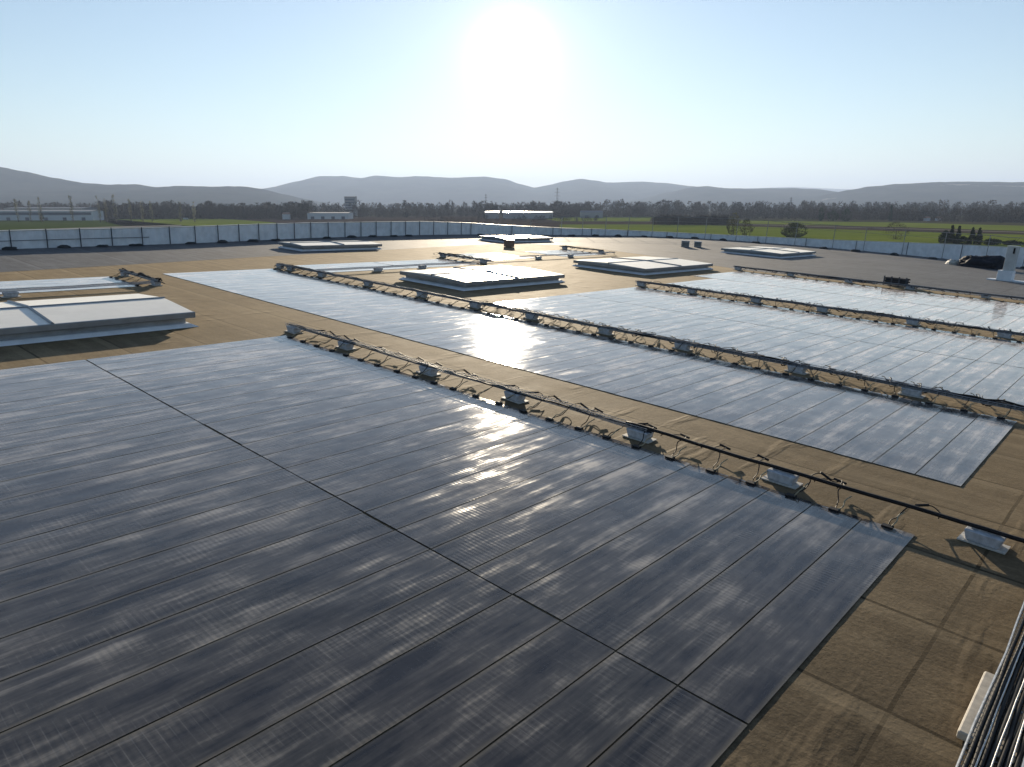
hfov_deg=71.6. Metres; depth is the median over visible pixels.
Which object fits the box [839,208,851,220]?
pine tree
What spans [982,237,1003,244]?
hedge bush
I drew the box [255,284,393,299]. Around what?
solar strip
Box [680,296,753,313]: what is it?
solar strip
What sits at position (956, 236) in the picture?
conifer tree
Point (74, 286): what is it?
cable tray
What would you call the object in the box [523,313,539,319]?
support block
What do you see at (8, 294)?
support block
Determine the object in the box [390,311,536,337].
solar strip
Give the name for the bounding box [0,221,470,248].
parapet wall
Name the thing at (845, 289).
solar strip
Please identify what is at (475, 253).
solar strip
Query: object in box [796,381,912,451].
solar strip
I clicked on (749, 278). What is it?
solar strip
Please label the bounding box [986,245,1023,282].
duct chimney
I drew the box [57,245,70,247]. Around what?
sandbag
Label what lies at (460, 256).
cable bundle
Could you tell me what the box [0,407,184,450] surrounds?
solar strip
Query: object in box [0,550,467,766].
solar strip
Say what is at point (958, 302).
solar strip
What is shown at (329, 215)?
industrial hall
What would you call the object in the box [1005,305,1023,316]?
solar strip
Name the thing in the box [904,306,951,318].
solar strip
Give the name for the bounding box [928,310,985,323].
solar strip
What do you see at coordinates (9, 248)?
sandbag
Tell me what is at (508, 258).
solar strip
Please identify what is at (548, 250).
solar strip
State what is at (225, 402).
solar strip
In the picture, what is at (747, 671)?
solar strip
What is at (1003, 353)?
solar strip
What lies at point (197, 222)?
green field
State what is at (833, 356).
solar strip
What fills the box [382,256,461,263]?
solar strip
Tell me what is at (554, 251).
solar strip
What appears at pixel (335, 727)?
solar strip
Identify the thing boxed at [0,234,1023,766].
flat roof
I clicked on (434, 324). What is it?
solar strip
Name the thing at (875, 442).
solar strip
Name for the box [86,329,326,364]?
solar strip
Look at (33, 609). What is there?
solar strip
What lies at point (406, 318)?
solar strip
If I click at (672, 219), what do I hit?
tree belt
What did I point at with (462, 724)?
solar strip
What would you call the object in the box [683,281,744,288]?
solar strip
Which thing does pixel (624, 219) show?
green field
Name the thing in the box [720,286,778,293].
solar strip
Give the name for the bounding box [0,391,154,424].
solar strip
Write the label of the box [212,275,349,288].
solar strip
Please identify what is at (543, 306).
solar strip
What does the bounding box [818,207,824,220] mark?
pine tree
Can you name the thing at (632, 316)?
solar strip
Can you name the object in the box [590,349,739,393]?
solar strip
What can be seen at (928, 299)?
solar strip
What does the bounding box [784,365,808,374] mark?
support block
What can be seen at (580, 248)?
cable bundle
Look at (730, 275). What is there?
solar strip
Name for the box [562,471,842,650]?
solar strip
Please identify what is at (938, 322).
cable bundle
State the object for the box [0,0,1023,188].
sky
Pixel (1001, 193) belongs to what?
hills
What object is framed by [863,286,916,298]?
solar strip
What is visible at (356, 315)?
solar strip
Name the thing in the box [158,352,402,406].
solar strip
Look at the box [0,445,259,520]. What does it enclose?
solar strip
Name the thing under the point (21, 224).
meadow
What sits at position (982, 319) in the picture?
solar strip
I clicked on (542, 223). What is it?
ploughed field
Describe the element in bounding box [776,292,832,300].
solar strip
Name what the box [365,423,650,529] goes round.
solar strip
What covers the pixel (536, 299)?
solar strip
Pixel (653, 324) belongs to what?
solar strip
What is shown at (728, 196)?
hills
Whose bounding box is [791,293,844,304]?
solar strip
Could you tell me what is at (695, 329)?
solar strip
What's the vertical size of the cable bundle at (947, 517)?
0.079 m
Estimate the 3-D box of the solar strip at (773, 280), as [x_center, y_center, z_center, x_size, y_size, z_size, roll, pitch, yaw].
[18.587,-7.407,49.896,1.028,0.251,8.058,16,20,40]
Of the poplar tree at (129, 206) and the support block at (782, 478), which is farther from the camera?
the poplar tree at (129, 206)
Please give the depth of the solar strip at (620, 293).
38.82 m
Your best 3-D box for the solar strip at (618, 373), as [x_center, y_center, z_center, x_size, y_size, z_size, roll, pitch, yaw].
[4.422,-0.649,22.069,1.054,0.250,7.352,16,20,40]
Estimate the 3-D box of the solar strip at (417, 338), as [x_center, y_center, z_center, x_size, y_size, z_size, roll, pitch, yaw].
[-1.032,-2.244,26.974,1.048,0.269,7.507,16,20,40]
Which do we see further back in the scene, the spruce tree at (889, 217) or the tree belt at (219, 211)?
the tree belt at (219, 211)
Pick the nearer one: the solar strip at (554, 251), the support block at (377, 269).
the support block at (377, 269)
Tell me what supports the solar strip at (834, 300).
on the flat roof
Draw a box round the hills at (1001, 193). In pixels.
[805,181,1023,208]
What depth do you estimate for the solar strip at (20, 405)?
16.14 m
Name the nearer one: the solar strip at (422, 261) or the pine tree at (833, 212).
the solar strip at (422, 261)
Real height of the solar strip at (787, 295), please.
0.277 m
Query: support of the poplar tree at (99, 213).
on the meadow
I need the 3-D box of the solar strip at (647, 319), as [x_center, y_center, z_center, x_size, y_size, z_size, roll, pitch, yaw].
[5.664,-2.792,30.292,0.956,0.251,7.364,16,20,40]
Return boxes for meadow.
[0,219,185,229]
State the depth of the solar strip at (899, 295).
44.12 m
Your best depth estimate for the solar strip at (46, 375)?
17.92 m
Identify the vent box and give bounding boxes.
[681,240,689,246]
[694,241,701,246]
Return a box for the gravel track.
[18,225,181,229]
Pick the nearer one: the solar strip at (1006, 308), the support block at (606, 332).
the support block at (606, 332)
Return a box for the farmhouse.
[282,212,290,218]
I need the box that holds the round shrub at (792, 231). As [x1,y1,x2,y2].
[780,220,807,236]
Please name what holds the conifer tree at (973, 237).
on the green field at (840, 234)
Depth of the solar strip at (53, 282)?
32.98 m
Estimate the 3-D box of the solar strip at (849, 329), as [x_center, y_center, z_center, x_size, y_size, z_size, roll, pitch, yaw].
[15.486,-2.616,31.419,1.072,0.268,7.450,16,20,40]
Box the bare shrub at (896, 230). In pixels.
[883,222,910,239]
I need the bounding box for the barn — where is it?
[580,211,602,217]
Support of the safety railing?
on the flat roof
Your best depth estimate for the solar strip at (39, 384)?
17.33 m
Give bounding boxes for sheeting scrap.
[945,259,958,264]
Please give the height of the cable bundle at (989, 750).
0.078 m
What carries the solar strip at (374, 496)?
on the flat roof
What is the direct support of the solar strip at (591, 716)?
on the flat roof
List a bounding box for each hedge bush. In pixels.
[953,236,973,244]
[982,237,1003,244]
[1002,235,1023,244]
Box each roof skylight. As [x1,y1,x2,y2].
[0,294,198,346]
[278,240,381,250]
[400,265,564,290]
[478,235,552,241]
[572,256,712,274]
[721,246,815,257]
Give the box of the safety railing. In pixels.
[530,216,1023,265]
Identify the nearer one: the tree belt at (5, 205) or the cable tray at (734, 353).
the cable tray at (734, 353)
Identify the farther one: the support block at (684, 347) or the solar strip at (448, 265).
the solar strip at (448, 265)
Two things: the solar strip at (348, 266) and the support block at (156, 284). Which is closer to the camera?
the support block at (156, 284)
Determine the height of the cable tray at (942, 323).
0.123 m
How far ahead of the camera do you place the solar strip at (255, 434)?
15.88 m
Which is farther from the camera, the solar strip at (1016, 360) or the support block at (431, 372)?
the solar strip at (1016, 360)
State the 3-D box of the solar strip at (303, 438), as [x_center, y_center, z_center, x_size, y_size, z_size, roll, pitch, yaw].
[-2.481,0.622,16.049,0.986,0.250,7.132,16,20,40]
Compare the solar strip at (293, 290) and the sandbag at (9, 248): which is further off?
the sandbag at (9, 248)
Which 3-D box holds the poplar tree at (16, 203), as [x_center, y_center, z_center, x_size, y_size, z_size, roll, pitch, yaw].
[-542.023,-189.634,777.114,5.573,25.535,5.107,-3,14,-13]
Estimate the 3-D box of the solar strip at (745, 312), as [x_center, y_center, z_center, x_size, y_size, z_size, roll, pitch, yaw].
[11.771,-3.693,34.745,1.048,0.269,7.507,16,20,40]
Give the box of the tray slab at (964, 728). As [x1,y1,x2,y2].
[956,671,1023,765]
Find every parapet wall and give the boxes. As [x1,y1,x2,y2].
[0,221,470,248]
[470,223,1023,266]
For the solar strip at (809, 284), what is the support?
on the flat roof
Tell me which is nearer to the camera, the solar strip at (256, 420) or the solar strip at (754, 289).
the solar strip at (256, 420)
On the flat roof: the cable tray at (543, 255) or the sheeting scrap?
the sheeting scrap
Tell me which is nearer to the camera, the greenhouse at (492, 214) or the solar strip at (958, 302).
the solar strip at (958, 302)
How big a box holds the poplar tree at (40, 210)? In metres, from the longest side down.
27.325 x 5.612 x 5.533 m
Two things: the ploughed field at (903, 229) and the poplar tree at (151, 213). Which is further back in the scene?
the poplar tree at (151, 213)
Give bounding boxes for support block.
[0,291,21,297]
[119,272,130,276]
[149,280,162,285]
[284,325,302,333]
[317,272,327,276]
[335,341,355,350]
[363,282,373,286]
[373,267,382,271]
[416,292,427,297]
[416,365,440,376]
[417,265,427,268]
[467,302,481,308]
[501,391,528,403]
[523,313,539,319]
[596,327,614,334]
[622,427,656,443]
[637,282,645,286]
[671,343,692,350]
[686,289,698,293]
[749,298,762,302]
[761,468,802,489]
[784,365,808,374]
[814,307,828,312]
[897,387,925,398]
[904,319,920,325]
[957,526,1010,554]
[979,294,991,298]
[995,332,1012,338]
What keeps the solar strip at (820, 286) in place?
on the flat roof
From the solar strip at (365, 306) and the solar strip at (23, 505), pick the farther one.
the solar strip at (365, 306)
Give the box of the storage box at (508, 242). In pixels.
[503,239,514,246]
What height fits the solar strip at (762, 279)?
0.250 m
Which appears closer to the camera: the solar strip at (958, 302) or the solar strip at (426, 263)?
the solar strip at (958, 302)
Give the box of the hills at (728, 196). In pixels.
[608,186,839,208]
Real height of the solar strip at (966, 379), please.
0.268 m
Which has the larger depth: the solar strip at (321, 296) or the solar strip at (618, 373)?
the solar strip at (321, 296)
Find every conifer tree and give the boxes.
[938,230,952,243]
[946,225,954,243]
[954,226,961,243]
[966,227,976,244]
[973,227,983,244]
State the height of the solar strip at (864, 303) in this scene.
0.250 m
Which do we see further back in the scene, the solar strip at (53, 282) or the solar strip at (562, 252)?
the solar strip at (562, 252)
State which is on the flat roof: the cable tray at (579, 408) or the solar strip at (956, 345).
the solar strip at (956, 345)
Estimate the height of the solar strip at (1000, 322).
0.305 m
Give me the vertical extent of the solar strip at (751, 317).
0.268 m
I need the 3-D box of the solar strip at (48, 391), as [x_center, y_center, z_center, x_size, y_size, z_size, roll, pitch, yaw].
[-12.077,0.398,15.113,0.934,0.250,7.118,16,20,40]
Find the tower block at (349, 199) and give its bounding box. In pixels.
[344,196,357,215]
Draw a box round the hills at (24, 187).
[0,167,341,209]
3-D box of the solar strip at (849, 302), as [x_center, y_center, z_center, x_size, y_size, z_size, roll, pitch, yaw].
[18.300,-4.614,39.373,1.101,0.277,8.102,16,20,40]
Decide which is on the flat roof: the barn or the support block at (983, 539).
the support block at (983, 539)
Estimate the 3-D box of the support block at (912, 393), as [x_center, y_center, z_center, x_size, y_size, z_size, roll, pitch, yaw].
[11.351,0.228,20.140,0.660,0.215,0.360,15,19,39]
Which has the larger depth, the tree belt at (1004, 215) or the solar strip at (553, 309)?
the tree belt at (1004, 215)
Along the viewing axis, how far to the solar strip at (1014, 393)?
20.82 m
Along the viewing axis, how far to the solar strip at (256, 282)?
36.27 m
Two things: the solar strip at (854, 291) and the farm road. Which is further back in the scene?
the farm road
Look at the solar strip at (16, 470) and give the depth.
13.11 m
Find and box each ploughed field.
[230,215,558,226]
[546,221,653,223]
[739,223,1023,233]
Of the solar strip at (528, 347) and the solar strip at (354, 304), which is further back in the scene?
the solar strip at (354, 304)
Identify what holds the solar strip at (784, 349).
on the flat roof
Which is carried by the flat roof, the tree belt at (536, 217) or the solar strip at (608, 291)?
the solar strip at (608, 291)
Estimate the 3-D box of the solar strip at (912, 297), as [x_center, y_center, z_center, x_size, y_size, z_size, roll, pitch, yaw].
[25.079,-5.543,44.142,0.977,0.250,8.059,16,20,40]
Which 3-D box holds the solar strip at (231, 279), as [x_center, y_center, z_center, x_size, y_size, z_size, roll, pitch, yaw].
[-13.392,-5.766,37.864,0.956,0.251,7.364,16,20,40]
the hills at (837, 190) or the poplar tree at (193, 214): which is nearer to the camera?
the poplar tree at (193, 214)
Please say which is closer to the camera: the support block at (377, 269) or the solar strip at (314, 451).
the solar strip at (314, 451)
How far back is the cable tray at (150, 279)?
34.52 m
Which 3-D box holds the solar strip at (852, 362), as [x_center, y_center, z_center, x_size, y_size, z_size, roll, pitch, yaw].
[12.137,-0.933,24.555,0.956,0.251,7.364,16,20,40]
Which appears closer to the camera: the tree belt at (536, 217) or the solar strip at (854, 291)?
the solar strip at (854, 291)
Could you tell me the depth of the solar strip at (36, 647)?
8.71 m
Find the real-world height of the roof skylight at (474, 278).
0.614 m
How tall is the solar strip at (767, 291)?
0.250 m
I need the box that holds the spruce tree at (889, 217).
[887,205,892,220]
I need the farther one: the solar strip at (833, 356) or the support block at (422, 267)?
the support block at (422, 267)
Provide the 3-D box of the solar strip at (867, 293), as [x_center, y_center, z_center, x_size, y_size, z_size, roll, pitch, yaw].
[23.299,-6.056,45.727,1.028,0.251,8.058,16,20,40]
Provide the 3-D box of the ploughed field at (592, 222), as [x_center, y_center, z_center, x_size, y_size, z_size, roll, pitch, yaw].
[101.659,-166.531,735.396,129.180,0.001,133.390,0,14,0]
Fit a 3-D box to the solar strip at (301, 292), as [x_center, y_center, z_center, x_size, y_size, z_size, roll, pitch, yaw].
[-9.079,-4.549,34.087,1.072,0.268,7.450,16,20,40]
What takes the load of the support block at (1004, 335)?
on the flat roof
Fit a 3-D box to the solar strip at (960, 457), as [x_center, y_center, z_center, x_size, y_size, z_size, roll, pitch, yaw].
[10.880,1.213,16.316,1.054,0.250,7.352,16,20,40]
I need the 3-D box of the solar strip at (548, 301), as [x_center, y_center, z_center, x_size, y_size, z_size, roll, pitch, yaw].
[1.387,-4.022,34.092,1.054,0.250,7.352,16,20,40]
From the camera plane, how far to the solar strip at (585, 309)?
32.64 m
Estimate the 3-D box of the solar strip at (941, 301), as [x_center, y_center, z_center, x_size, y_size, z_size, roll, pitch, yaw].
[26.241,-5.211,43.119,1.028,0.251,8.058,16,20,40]
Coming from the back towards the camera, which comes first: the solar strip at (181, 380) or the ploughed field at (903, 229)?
the ploughed field at (903, 229)
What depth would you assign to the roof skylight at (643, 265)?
52.09 m
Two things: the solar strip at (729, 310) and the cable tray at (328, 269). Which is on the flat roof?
the solar strip at (729, 310)
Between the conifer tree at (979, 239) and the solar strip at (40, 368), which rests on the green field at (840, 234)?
the conifer tree at (979, 239)
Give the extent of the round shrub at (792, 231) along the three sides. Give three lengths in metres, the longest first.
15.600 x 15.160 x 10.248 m
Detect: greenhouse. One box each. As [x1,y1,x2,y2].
[485,211,499,218]
[503,211,552,218]
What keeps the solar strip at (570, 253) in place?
on the flat roof
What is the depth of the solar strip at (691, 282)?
45.97 m
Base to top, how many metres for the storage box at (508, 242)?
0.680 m
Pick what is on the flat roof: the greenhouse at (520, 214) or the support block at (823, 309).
the support block at (823, 309)
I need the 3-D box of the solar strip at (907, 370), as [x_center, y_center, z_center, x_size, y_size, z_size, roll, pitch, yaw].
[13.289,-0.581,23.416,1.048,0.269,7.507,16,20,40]
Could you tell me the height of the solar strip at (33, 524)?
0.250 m
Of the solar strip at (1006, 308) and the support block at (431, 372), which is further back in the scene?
the solar strip at (1006, 308)
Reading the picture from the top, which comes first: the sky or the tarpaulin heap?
the sky
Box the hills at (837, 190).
[744,187,852,191]
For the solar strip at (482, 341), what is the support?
on the flat roof
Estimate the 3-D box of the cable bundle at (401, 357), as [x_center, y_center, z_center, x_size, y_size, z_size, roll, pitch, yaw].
[-2.377,-0.529,19.891,14.702,0.074,0.214,16,20,40]
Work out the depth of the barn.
1021.87 m
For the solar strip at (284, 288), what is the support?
on the flat roof
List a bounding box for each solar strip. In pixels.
[0,271,123,283]
[0,273,128,285]
[0,275,147,288]
[0,280,164,293]
[0,360,92,376]
[0,365,103,384]
[0,371,116,393]
[0,378,127,402]
[0,384,140,413]
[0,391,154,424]
[0,399,168,436]
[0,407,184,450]
[0,415,202,465]
[0,425,219,481]
[0,435,238,499]
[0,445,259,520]
[0,457,282,544]
[0,469,306,571]
[0,482,333,602]
[0,497,362,638]
[0,513,393,681]
[0,531,428,732]
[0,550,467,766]
[7,276,145,290]
[62,571,510,766]
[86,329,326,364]
[96,331,339,370]
[107,335,353,376]
[119,338,358,383]
[131,346,384,390]
[144,347,385,398]
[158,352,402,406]
[165,264,290,274]
[169,266,288,276]
[173,357,423,414]
[177,268,298,278]
[184,269,304,280]
[188,362,441,423]
[192,272,310,282]
[197,271,324,284]
[199,595,559,766]
[204,274,325,286]
[205,369,475,433]
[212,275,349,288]
[220,277,345,290]
[223,373,477,444]
[229,281,352,292]
[237,282,377,294]
[242,384,518,455]
[244,282,383,297]
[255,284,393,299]
[262,285,396,302]
[262,391,542,468]
[273,290,411,304]
[274,262,374,266]
[281,289,412,307]
[282,263,384,267]
[285,395,567,481]
[288,264,389,269]
[292,266,396,270]
[293,293,423,310]
[297,267,405,272]
[304,293,433,313]
[310,402,594,495]
[314,295,445,316]
[326,298,471,319]
[332,622,614,766]
[336,407,602,511]
[337,302,470,322]
[349,306,499,326]
[361,307,508,329]
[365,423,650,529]
[375,308,519,333]
[376,255,453,262]
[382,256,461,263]
[388,257,464,264]
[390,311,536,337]
[397,424,656,548]
[400,258,480,266]
[403,313,541,341]
[407,260,493,267]
[418,320,555,345]
[432,433,690,569]
[435,322,570,349]
[436,252,496,254]
[440,253,500,256]
[447,254,509,257]
[449,255,516,257]
[450,325,587,354]
[462,652,675,766]
[464,257,532,259]
[468,325,603,359]
[470,443,730,593]
[483,294,579,304]
[483,296,592,307]
[485,328,621,364]
[496,298,605,309]
[504,333,655,369]
[506,300,620,312]
[514,454,769,619]
[520,302,633,315]
[522,248,572,251]
[525,338,659,374]
[531,248,577,252]
[539,248,585,253]
[545,344,695,380]
[547,250,592,254]
[553,307,661,321]
[554,305,645,318]
[560,251,614,256]
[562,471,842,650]
[567,347,718,386]
[574,282,648,295]
[581,309,676,325]
[586,285,671,297]
[589,687,746,766]
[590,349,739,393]
[597,312,692,327]
[598,286,681,299]
[610,289,684,301]
[615,353,763,400]
[617,478,861,684]
[618,314,707,330]
[622,291,707,304]
[632,317,725,335]
[632,320,742,337]
[636,290,711,306]
[641,356,771,407]
[650,279,720,284]
[652,294,734,308]
[665,294,738,311]
[668,365,811,415]
[670,322,759,343]
[671,325,777,344]
[674,280,732,286]
[679,504,940,723]
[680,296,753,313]
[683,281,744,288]
[691,328,796,348]
[696,267,746,276]
[696,283,754,289]
[696,299,766,316]
[697,369,822,423]
[706,269,756,277]
[709,284,769,291]
[711,331,816,353]
[712,301,781,319]
[714,270,772,279]
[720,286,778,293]
[727,272,775,280]
[727,304,808,321]
[728,375,851,432]
[733,334,835,357]
[734,287,793,295]
[736,289,804,296]
[738,273,786,282]
[744,304,814,324]
[748,273,799,283]
[750,290,817,298]
[760,376,881,441]
[762,275,809,285]
[762,308,841,327]
[771,275,819,286]
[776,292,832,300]
[776,338,857,364]
[781,310,858,330]
[781,341,878,367]
[786,278,832,288]
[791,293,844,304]
[795,279,852,289]
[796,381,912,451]
[800,314,872,333]
[806,295,857,305]
[809,297,873,306]
[810,280,865,291]
[818,315,894,337]
[821,345,901,375]
[822,280,869,292]
[832,390,962,462]
[834,282,879,294]
[837,299,889,309]
[838,316,902,340]
[849,349,925,380]
[850,284,894,296]
[853,301,904,310]
[860,322,933,344]
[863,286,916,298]
[871,302,919,314]
[873,395,979,473]
[876,287,921,299]
[876,352,949,386]
[881,321,941,347]
[889,304,935,315]
[891,288,933,301]
[903,324,962,351]
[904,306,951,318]
[905,356,975,392]
[906,290,948,303]
[915,407,1023,486]
[917,361,1000,393]
[922,291,963,305]
[922,308,968,320]
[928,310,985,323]
[928,328,984,355]
[938,292,977,307]
[948,313,1001,325]
[952,331,1006,359]
[954,295,992,309]
[965,365,1023,405]
[970,297,1012,311]
[976,337,1023,364]
[980,315,1020,329]
[982,376,1023,406]
[987,299,1023,314]
[999,317,1023,331]
[1003,349,1023,367]
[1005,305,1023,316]
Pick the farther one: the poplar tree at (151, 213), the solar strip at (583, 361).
the poplar tree at (151, 213)
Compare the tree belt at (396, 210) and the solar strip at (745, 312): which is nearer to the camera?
the solar strip at (745, 312)
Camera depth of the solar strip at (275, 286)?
35.14 m
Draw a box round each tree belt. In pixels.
[0,201,117,211]
[94,199,312,218]
[290,200,592,216]
[425,215,597,221]
[540,199,1023,216]
[652,214,728,224]
[732,206,1023,222]
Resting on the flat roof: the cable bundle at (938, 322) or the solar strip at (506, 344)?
the solar strip at (506, 344)
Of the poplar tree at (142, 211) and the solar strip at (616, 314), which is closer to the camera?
the solar strip at (616, 314)
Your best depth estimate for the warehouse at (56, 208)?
932.42 m
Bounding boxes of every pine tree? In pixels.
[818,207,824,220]
[826,210,838,220]
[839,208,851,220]
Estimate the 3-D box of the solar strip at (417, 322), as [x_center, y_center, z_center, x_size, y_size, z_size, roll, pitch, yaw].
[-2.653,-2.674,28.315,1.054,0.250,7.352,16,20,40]
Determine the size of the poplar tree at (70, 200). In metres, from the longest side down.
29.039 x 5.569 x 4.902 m
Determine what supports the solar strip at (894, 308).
on the flat roof
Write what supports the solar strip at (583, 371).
on the flat roof
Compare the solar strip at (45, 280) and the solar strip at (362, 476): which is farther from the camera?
the solar strip at (45, 280)
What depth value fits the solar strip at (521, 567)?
10.99 m
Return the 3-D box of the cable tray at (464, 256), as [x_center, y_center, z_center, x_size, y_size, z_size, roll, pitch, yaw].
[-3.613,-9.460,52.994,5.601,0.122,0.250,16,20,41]
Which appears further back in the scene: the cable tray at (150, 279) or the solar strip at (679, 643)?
the cable tray at (150, 279)
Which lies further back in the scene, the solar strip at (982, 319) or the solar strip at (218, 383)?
the solar strip at (982, 319)
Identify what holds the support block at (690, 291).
on the flat roof
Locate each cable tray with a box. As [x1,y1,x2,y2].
[0,281,152,291]
[119,269,160,281]
[276,263,1023,410]
[285,322,647,432]
[317,260,492,270]
[439,253,489,259]
[481,252,613,258]
[559,246,601,250]
[635,280,1023,335]
[734,265,1023,298]
[955,602,1023,766]
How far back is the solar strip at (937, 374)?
23.20 m
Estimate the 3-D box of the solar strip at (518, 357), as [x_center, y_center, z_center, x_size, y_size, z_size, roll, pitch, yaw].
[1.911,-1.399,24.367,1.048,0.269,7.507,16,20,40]
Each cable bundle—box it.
[120,268,162,281]
[277,263,1023,409]
[288,323,653,432]
[438,252,487,259]
[560,245,603,250]
[626,421,1023,542]
[637,280,1023,334]
[736,266,1023,298]
[961,614,1023,766]
[974,641,1023,766]
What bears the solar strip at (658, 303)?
on the flat roof
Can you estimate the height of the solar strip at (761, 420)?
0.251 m
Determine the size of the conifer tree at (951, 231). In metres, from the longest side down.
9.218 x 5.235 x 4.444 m
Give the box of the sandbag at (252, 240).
[247,239,257,241]
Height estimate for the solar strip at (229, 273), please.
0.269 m
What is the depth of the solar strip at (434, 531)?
12.10 m
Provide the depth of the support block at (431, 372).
19.77 m
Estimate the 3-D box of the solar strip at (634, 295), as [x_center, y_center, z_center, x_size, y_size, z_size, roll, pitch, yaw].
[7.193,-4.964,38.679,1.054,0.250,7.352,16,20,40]
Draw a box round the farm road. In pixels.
[741,224,1023,232]
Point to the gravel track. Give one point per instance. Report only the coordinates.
(109, 227)
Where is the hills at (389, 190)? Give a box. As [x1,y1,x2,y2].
[264,175,695,207]
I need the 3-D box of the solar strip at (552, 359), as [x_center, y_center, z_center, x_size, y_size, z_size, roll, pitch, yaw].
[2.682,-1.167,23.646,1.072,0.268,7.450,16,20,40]
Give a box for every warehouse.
[0,210,103,219]
[3,207,96,209]
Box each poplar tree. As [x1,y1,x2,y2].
[13,199,19,221]
[27,201,31,221]
[37,198,42,221]
[68,195,73,221]
[95,196,101,221]
[103,198,108,221]
[111,194,116,221]
[127,199,132,221]
[139,202,143,221]
[149,201,153,221]
[192,202,195,220]
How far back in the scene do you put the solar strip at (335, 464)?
14.26 m
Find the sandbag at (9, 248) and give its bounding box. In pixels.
[2,247,17,249]
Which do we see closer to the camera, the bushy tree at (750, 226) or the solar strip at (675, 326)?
the solar strip at (675, 326)
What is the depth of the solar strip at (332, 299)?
32.01 m
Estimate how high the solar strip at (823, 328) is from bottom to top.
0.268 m
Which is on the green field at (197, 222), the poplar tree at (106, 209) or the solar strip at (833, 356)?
the poplar tree at (106, 209)
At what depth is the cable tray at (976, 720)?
7.03 m
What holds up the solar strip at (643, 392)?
on the flat roof
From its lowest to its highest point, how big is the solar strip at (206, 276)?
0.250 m
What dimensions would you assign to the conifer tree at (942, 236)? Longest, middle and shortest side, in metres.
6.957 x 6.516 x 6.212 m
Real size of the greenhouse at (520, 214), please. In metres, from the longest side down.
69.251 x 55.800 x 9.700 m
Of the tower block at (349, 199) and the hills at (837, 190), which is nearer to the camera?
the tower block at (349, 199)
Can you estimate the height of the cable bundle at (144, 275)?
0.198 m
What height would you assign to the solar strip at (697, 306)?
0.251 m
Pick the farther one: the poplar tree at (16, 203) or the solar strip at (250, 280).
the poplar tree at (16, 203)
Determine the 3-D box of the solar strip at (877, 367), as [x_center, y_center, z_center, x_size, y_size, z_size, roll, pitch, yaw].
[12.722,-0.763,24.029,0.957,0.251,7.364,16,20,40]
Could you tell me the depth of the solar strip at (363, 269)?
43.54 m
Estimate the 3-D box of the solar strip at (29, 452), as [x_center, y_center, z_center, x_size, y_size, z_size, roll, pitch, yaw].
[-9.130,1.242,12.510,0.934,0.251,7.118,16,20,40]
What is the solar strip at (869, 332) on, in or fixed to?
on the flat roof
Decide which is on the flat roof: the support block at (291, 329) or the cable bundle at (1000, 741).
the support block at (291, 329)
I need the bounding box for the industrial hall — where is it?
[307,212,352,218]
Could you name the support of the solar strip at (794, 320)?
on the flat roof
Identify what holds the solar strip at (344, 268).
on the flat roof
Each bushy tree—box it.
[726,212,742,234]
[739,218,754,235]
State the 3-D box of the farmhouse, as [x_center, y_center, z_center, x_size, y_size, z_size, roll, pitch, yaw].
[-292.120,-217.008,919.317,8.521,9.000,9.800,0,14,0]
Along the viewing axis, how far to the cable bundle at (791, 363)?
23.60 m
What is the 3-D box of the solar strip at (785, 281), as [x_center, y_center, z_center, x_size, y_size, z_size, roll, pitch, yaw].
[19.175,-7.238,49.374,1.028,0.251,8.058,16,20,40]
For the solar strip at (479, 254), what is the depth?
58.32 m
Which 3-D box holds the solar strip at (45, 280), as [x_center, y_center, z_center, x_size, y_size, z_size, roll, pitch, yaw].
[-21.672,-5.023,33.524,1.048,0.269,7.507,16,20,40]
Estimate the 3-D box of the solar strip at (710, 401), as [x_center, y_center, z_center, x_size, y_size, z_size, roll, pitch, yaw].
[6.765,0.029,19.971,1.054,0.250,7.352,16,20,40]
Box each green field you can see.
[102,219,272,227]
[549,217,650,220]
[560,224,1023,246]
[739,221,1023,230]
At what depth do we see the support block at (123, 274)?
35.87 m
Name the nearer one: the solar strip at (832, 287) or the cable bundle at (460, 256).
the solar strip at (832, 287)
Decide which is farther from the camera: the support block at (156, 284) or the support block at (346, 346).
the support block at (156, 284)
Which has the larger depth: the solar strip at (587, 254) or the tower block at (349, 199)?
the tower block at (349, 199)
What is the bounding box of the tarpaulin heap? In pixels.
[958,255,1004,269]
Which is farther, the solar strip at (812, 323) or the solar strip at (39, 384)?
the solar strip at (812, 323)
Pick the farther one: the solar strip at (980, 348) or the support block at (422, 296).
the support block at (422, 296)
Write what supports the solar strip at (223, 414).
on the flat roof
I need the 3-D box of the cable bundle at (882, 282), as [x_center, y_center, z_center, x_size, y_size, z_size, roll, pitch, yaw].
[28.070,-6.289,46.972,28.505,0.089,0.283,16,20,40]
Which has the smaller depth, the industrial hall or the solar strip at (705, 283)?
the solar strip at (705, 283)
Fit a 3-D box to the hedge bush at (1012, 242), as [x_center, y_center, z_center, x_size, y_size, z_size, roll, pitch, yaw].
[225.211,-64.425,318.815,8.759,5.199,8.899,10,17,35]
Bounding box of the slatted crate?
[883,276,910,286]
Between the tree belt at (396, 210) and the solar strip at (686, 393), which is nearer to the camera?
the solar strip at (686, 393)
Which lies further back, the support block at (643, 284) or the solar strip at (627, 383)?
the support block at (643, 284)
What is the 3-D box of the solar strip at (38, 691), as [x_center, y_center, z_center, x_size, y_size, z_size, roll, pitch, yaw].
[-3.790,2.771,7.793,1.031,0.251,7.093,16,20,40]
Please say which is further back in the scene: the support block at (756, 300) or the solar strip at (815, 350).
the support block at (756, 300)
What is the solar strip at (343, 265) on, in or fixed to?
on the flat roof

